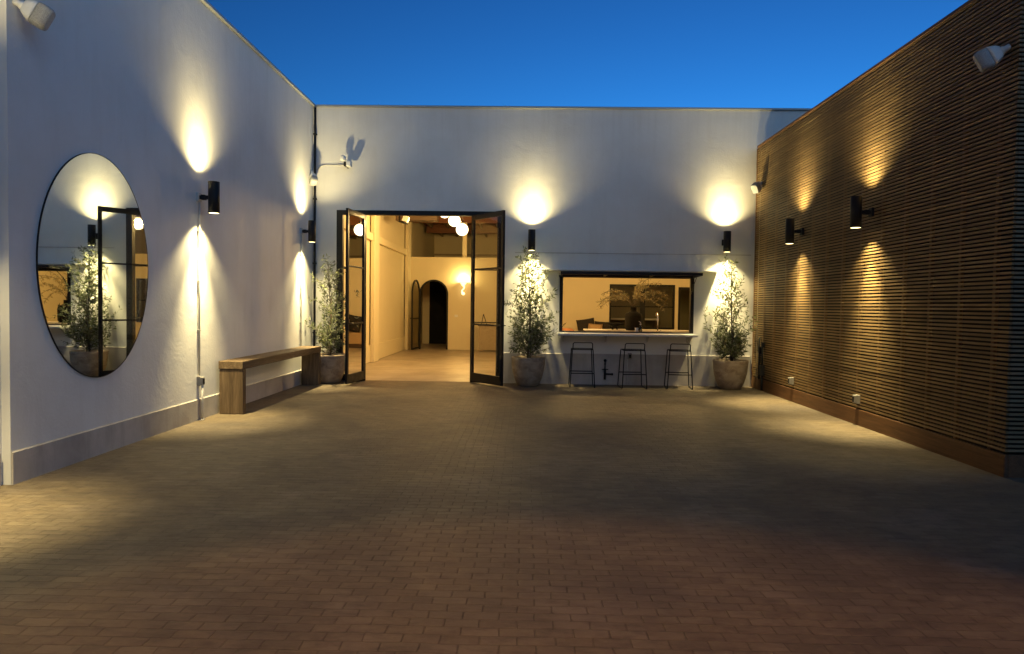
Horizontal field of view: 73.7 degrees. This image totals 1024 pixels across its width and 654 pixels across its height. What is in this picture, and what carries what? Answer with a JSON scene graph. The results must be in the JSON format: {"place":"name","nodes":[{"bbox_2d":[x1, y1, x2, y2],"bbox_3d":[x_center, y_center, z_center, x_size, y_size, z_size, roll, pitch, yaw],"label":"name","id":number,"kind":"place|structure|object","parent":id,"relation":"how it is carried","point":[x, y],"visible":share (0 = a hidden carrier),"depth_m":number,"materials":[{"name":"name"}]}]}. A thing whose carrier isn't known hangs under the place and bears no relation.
{"place":"outdoors","nodes":[
{"label":"outdoors","id":0,"kind":"place"},
{"bbox_2d":[344,343,495,381],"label":"interior floor","id":1,"kind":"structure","parent":0,"point":[433,362],"depth_m":16.45,"materials":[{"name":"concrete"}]},
{"bbox_2d":[343,215,434,362],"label":"interior side wall","id":2,"kind":"structure","parent":1,"relation":"on","point":[394,246],"depth_m":19.47,"materials":[{"name":"paint"}]},
{"bbox_2d":[434,233,496,257],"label":"interior far wall","id":3,"kind":"structure","parent":1,"relation":"on","point":[449,245],"depth_m":28.95,"materials":[{"name":"paint"}]},
{"bbox_2d":[478,325,495,349],"bbox_3d":[-0.684,0.328,21.738,0.780,0.785,0.560,1,2,1],"label":"reception desk","id":4,"kind":"object","parent":1,"relation":"on","point":[487,337],"visible":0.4,"depth_m":21.49,"materials":[{"name":"brown wood"}]},
{"bbox_2d":[410,222,689,349],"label":"partition wall","id":5,"kind":"structure","parent":1,"relation":"on","point":[581,297],"depth_m":22.29,"materials":[{"name":"paint"}]},
{"bbox_2d":[410,280,419,349],"bbox_3d":[-3.081,-0.404,21.847,0.160,2.220,0.930,1,2,7],"label":"arched door","id":6,"kind":"structure","parent":5,"relation":"in","point":[414,281],"depth_m":21.57,"materials":[{"name":"black metal"}]},
{"bbox_2d":[460,281,466,294],"bbox_3d":[-1.584,-1.260,22.196,0.259,0.452,0.249,1,2,1],"label":"wall sconce","id":7,"kind":"object","parent":5,"relation":"attached to","point":[463,283],"depth_m":22.15,"materials":[{"name":"white"}]},
{"bbox_2d":[609,284,674,329],"bbox_3d":[4.230,-0.656,22.240,2.116,1.446,0.085,1,2,1],"label":"window","id":8,"kind":"structure","parent":5,"relation":"in","point":[642,306],"depth_m":22.20,"materials":[{"name":"black metal"}]},
{"bbox_2d":[422,281,689,343],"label":"corridor wall","id":9,"kind":"structure","parent":1,"relation":"on","point":[434,301],"depth_m":25.26,"materials":[{"name":"paint"}]},
{"bbox_2d":[429,281,446,343],"bbox_3d":[-2.645,-0.685,25.507,0.866,2.608,0.080,1,2,1],"label":"doorway","id":10,"kind":"structure","parent":9,"relation":"in","point":[438,294],"depth_m":25.48,"materials":[{"name":"grey paint"}]},
{"bbox_2d":[611,318,658,326],"bbox_3d":[4.068,0.207,24.844,2.400,1.060,0.600,1,2,1],"label":"kitchen counter","id":11,"kind":"object","parent":1,"relation":"on","point":[654,322],"visible":0.2,"depth_m":24.54,"materials":[{"name":"white stone"}]},
{"bbox_2d":[583,329,688,331],"bbox_3d":[3.811,0.551,15.453,4.350,0.945,0.600,1,2,1],"label":"bar counter","id":12,"kind":"object","parent":1,"relation":"on","point":[634,330],"visible":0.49,"depth_m":15.17,"materials":[{"name":"white stone"}]},
{"bbox_2d":[605,323,623,329],"bbox_3d":[2.313,-0.014,15.465,0.440,0.152,0.440,1,2,1],"label":"footed bowl","id":13,"kind":"object","parent":12,"relation":"on","point":[612,325],"visible":1,"depth_m":15.35,"materials":[{"name":"black ceramic"}]},
{"bbox_2d":[596,278,668,329],"bbox_3d":[2.701,-0.559,15.285,1.706,1.255,1.380,1,2,1],"label":"vase","id":14,"kind":"object","parent":12,"relation":"on","point":[633,317],"visible":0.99,"depth_m":15.16,"materials":[{"name":"black ceramic"}]},
{"bbox_3d":[2.144,0.608,13.311,3.000,0.920,0.530,1,2,1],"label":"sink counter","id":15,"kind":"object","parent":1,"relation":"on","visible":0},
{"bbox_2d":[656,312,660,331],"bbox_3d":[2.881,-0.074,13.450,0.098,0.453,0.206,1,2,1],"label":"faucet","id":16,"kind":"object","parent":15,"relation":"on","point":[657,316],"visible":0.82,"depth_m":13.36,"materials":[{"name":"silver metal"}]},
{"bbox_2d":[413,216,496,236],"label":"ceiling","id":17,"kind":"structure","parent":0,"point":[452,225],"depth_m":25.63,"materials":[{"name":"red wood"}]},
{"bbox_2d":[398,216,409,224],"bbox_3d":[-2.522,-2.984,15.948,0.263,1.184,0.140,1,2,1],"label":"ceiling spotlight","id":18,"kind":"object","parent":17,"relation":"hanging from","point":[405,219],"visible":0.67,"depth_m":15.90,"materials":[{"name":"white plastic"}]},
{"bbox_2d":[395,216,438,221],"bbox_3d":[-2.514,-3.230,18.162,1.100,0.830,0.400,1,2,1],"label":"ceiling beam","id":19,"kind":"structure","parent":17,"relation":"hanging from","point":[424,219],"depth_m":17.98,"materials":[{"name":"brown wood"}]},
{"bbox_2d":[0,380,1023,653],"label":"ground","id":20,"kind":"structure","parent":0,"point":[372,516],"depth_m":4.35,"materials":[{"name":"brick"}]},
{"bbox_2d":[0,0,314,485],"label":"courtyard wall","id":21,"kind":"structure","parent":20,"relation":"on","point":[169,109],"depth_m":7.45,"materials":[{"name":"white paint"}]},
{"bbox_2d":[12,0,55,30],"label":"outdoor speaker","id":22,"kind":"object","parent":21,"relation":"attached to","point":[39,15],"visible":1,"depth_m":5.31},
{"bbox_2d":[36,153,147,376],"bbox_3d":[-3.864,-0.568,6.391,0.014,2.080,1.640,1,2,1],"label":"wall mirror","id":23,"kind":"object","parent":21,"relation":"attached to","point":[92,264],"depth_m":6.28,"materials":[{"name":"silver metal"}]},
{"bbox_2d":[197,202,204,420],"bbox_3d":[-3.805,-0.187,8.343,0.069,2.660,0.070,1,2,1],"label":"conduit","id":24,"kind":"object","parent":21,"relation":"attached to","point":[199,281],"visible":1,"depth_m":8.33,"materials":[{"name":"white metal"}]},
{"bbox_2d":[197,376,204,385],"bbox_3d":[-3.814,0.663,8.369,0.076,0.112,0.068,1,2,1],"label":"outlet box","id":25,"kind":"object","parent":24,"relation":"attached to","point":[200,380],"visible":1,"depth_m":8.34,"materials":[{"name":"grey plastic"}]},
{"bbox_2d":[196,181,219,213],"bbox_3d":[-3.690,-1.575,8.299,0.266,0.380,0.132,1,2,1],"label":"wall lamp","id":26,"kind":"object","parent":21,"relation":"attached to","point":[213,196],"visible":1,"depth_m":8.25,"materials":[{"name":"black metal"}]},
{"bbox_2d":[300,235,301,345],"bbox_3d":[-3.732,-0.303,12.131,0.069,2.660,0.070,1,2,1],"label":"conduit","id":27,"kind":"object","parent":21,"relation":"attached to","point":[301,299],"visible":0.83,"depth_m":12.12,"materials":[{"name":"white metal"}]},
{"bbox_2d":[300,220,315,242],"bbox_3d":[-3.616,-1.697,12.116,0.266,0.380,0.132,1,2,1],"label":"wall lamp","id":28,"kind":"object","parent":21,"relation":"attached to","point":[311,231],"visible":1,"depth_m":12.07,"materials":[{"name":"black metal"}]},
{"bbox_2d":[309,171,317,185],"bbox_3d":[-3.666,-2.753,12.572,0.131,0.262,0.185,0,-25,-34],"label":"outdoor speaker","id":29,"kind":"object","parent":21,"relation":"attached to","point":[313,179],"visible":1,"depth_m":12.50},
{"bbox_2d":[219,346,320,413],"bbox_3d":[-3.602,0.735,10.509,0.320,0.690,3.380,1,2,1],"label":"bench","id":30,"kind":"object","parent":20,"relation":"on","point":[232,386],"visible":1,"depth_m":8.92,"materials":[{"name":"brown wood"}]},
{"bbox_2d":[304,253,361,383],"bbox_3d":[-3.254,-0.163,12.499,0.977,2.371,0.999,2,2,41],"label":"potted olive tree","id":31,"kind":"object","parent":20,"relation":"on","point":[332,367],"visible":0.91,"depth_m":12.41,"materials":[{"name":"green plant"}]},
{"bbox_2d":[504,246,565,386],"bbox_3d":[0.383,-0.206,12.385,1.248,2.558,1.020,1,2,21],"label":"potted olive tree","id":32,"kind":"object","parent":20,"relation":"on","point":[528,370],"visible":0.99,"depth_m":12.34,"materials":[{"name":"green plant"}]},
{"bbox_2d":[313,105,811,386],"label":"building","id":33,"kind":"structure","parent":20,"relation":"on","point":[631,192],"depth_m":12.71,"materials":[{"name":"white paint"}]},
{"bbox_2d":[312,107,316,345],"bbox_3d":[-3.693,-1.548,12.785,0.060,5.070,0.064,1,2,1],"label":"downpipe","id":34,"kind":"object","parent":33,"relation":"attached to","point":[314,272],"visible":0.84,"depth_m":12.77,"materials":[{"name":"black metal"}]},
{"bbox_2d":[317,155,351,169],"bbox_3d":[-3.307,-3.042,12.669,0.682,0.266,0.200,1,2,1],"label":"security camera","id":35,"kind":"object","parent":33,"relation":"attached to","point":[347,164],"visible":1,"depth_m":12.60,"materials":[{"name":"white plastic"}]},
{"bbox_2d":[343,208,365,383],"bbox_3d":[-2.853,-0.550,12.405,0.174,3.090,0.863,1,2,6],"label":"door","id":36,"kind":"structure","parent":33,"relation":"in","point":[355,220],"depth_m":12.37,"materials":[{"name":"black metal"}]},
{"bbox_2d":[470,210,505,385],"bbox_3d":[-0.452,-0.518,12.393,0.174,3.090,0.997,-1,2,-37],"label":"door","id":37,"kind":"structure","parent":33,"relation":"in","point":[477,377],"depth_m":12.29,"materials":[{"name":"black metal"}]},
{"bbox_2d":[528,229,535,250],"bbox_3d":[0.365,-1.600,12.609,0.132,0.380,0.266,1,2,1],"label":"wall lamp","id":38,"kind":"object","parent":33,"relation":"attached to","point":[531,239],"visible":1,"depth_m":12.49,"materials":[{"name":"black metal"}]},
{"bbox_2d":[602,359,612,379],"bbox_3d":[1.781,0.789,12.747,0.210,0.383,0.074,1,2,1],"label":"pipe valve","id":39,"kind":"object","parent":33,"relation":"attached to","point":[605,369],"visible":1,"depth_m":12.72,"materials":[{"name":"black metal"}]},
{"bbox_2d":[559,277,693,333],"bbox_3d":[2.138,-0.435,12.783,2.500,1.083,0.102,1,2,1],"label":"window frame","id":40,"kind":"structure","parent":33,"relation":"in","point":[691,297],"depth_m":12.74,"materials":[{"name":"black metal"}]},
{"bbox_2d":[722,231,730,251],"bbox_3d":[3.934,-1.562,12.541,0.132,0.380,0.266,1,2,1],"label":"wall lamp","id":41,"kind":"object","parent":33,"relation":"attached to","point":[726,243],"visible":1,"depth_m":12.42,"materials":[{"name":"black metal"}]},
{"bbox_2d":[568,342,594,387],"bbox_3d":[1.271,0.675,12.427,0.459,0.819,0.482,1,2,2],"label":"bar stool","id":42,"kind":"object","parent":20,"relation":"on","point":[571,370],"visible":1,"depth_m":12.22,"materials":[{"name":"black metal"}]},
{"bbox_2d":[617,343,646,388],"bbox_3d":[2.179,0.689,12.350,0.459,0.819,0.482,1,2,-1],"label":"bar stool","id":43,"kind":"object","parent":20,"relation":"on","point":[624,350],"visible":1,"depth_m":12.14,"materials":[{"name":"black metal"}]},
{"bbox_2d":[664,343,692,389],"bbox_3d":[3.026,0.699,12.394,0.459,0.819,0.482,1,2,6],"label":"bar stool","id":44,"kind":"object","parent":20,"relation":"on","point":[679,350],"visible":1,"depth_m":12.21,"materials":[{"name":"black metal"}]},
{"bbox_2d":[703,255,758,389],"bbox_3d":[3.985,-0.115,12.508,1.045,2.462,1.126,1,2,1],"label":"potted olive tree","id":45,"kind":"object","parent":20,"relation":"on","point":[730,372],"visible":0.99,"depth_m":12.30,"materials":[{"name":"green plant"}]},
{"bbox_2d":[751,0,1023,477],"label":"slat wall","id":46,"kind":"structure","parent":20,"relation":"on","point":[901,312],"depth_m":7.50,"materials":[{"name":"brown wood"}]},
{"bbox_2d":[751,181,761,193],"bbox_3d":[4.412,-2.526,12.236,0.262,0.185,0.131,-41,25,-29],"label":"outdoor speaker","id":47,"kind":"object","parent":46,"relation":"attached to","point":[756,187],"visible":1,"depth_m":12.16},
{"bbox_2d":[758,337,764,389],"bbox_3d":[4.414,0.648,12.133,0.065,0.930,0.260,1,2,1],"label":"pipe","id":48,"kind":"object","parent":46,"relation":"attached to","point":[761,368],"visible":1,"depth_m":12.06,"materials":[{"name":"black metal"}]},
{"bbox_2d":[788,377,793,384],"bbox_3d":[4.384,0.846,10.738,0.076,0.112,0.068,1,2,1],"label":"outlet box","id":49,"kind":"object","parent":46,"relation":"attached to","point":[791,380],"visible":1,"depth_m":10.71,"materials":[{"name":"grey plastic"}]},
{"bbox_2d":[785,218,803,243],"bbox_3d":[4.315,-1.462,10.439,0.266,0.380,0.132,1,2,1],"label":"wall lamp","id":50,"kind":"object","parent":46,"relation":"attached to","point":[790,231],"visible":1,"depth_m":10.39,"materials":[{"name":"black metal"}]},
{"bbox_2d":[852,394,859,403],"bbox_3d":[4.343,0.911,8.620,0.076,0.112,0.068,1,2,1],"label":"outlet box","id":51,"kind":"object","parent":46,"relation":"attached to","point":[856,398],"visible":1,"depth_m":8.59,"materials":[{"name":"grey plastic"}]},
{"bbox_2d":[850,196,873,227],"bbox_3d":[4.275,-1.403,8.350,0.266,0.380,0.132,1,2,1],"label":"wall lamp","id":52,"kind":"object","parent":46,"relation":"attached to","point":[856,211],"visible":1,"depth_m":8.30,"materials":[{"name":"black metal"}]},
{"bbox_2d":[973,44,1010,71],"bbox_3d":[4.272,-2.412,6.059,0.262,0.185,0.131,-28,-13,28],"label":"outdoor speaker","id":53,"kind":"object","parent":46,"relation":"attached to","point":[985,59],"visible":1,"depth_m":6.03},
{"bbox_2d":[562,328,574,330],"bbox_3d":[1.319,0.482,17.201,0.600,0.910,0.600,1,2,1],"label":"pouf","id":54,"kind":"object","parent":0,"point":[567,329],"visible":0.15,"depth_m":17.01,"materials":[{"name":"fabric"}]},
{"bbox_2d":[207,0,967,107],"label":"sky","id":55,"kind":"structure","parent":0,"point":[584,53],"materials":[{"name":"blue"}]},
{"bbox_3d":[2.205,0.556,21.814,1.800,0.500,0.750,1,2,1],"label":"sofa","id":56,"kind":"object","parent":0,"visible":0},
{"bbox_2d":[576,318,594,330],"bbox_3d":[2.360,0.022,21.669,0.662,0.651,0.224,1,2,1],"label":"cushion","id":57,"kind":"object","parent":56,"relation":"on","point":[582,324],"visible":0.56,"depth_m":21.63,"materials":[{"name":"black fabric"}]},
{"bbox_2d":[588,323,602,328],"bbox_3d":[2.604,0.123,21.418,0.490,0.481,0.209,1,2,1],"label":"cushion","id":58,"kind":"object","parent":56,"relation":"on","point":[594,326],"visible":0.37,"depth_m":21.38,"materials":[{"name":"beige fabric"}]},
{"bbox_2d":[595,321,609,328],"bbox_3d":[2.859,0.069,21.661,0.525,0.515,0.214,1,2,1],"label":"cushion","id":59,"kind":"object","parent":56,"relation":"on","point":[605,326],"visible":0.29,"depth_m":21.62,"materials":[{"name":"black fabric"}]}
]}

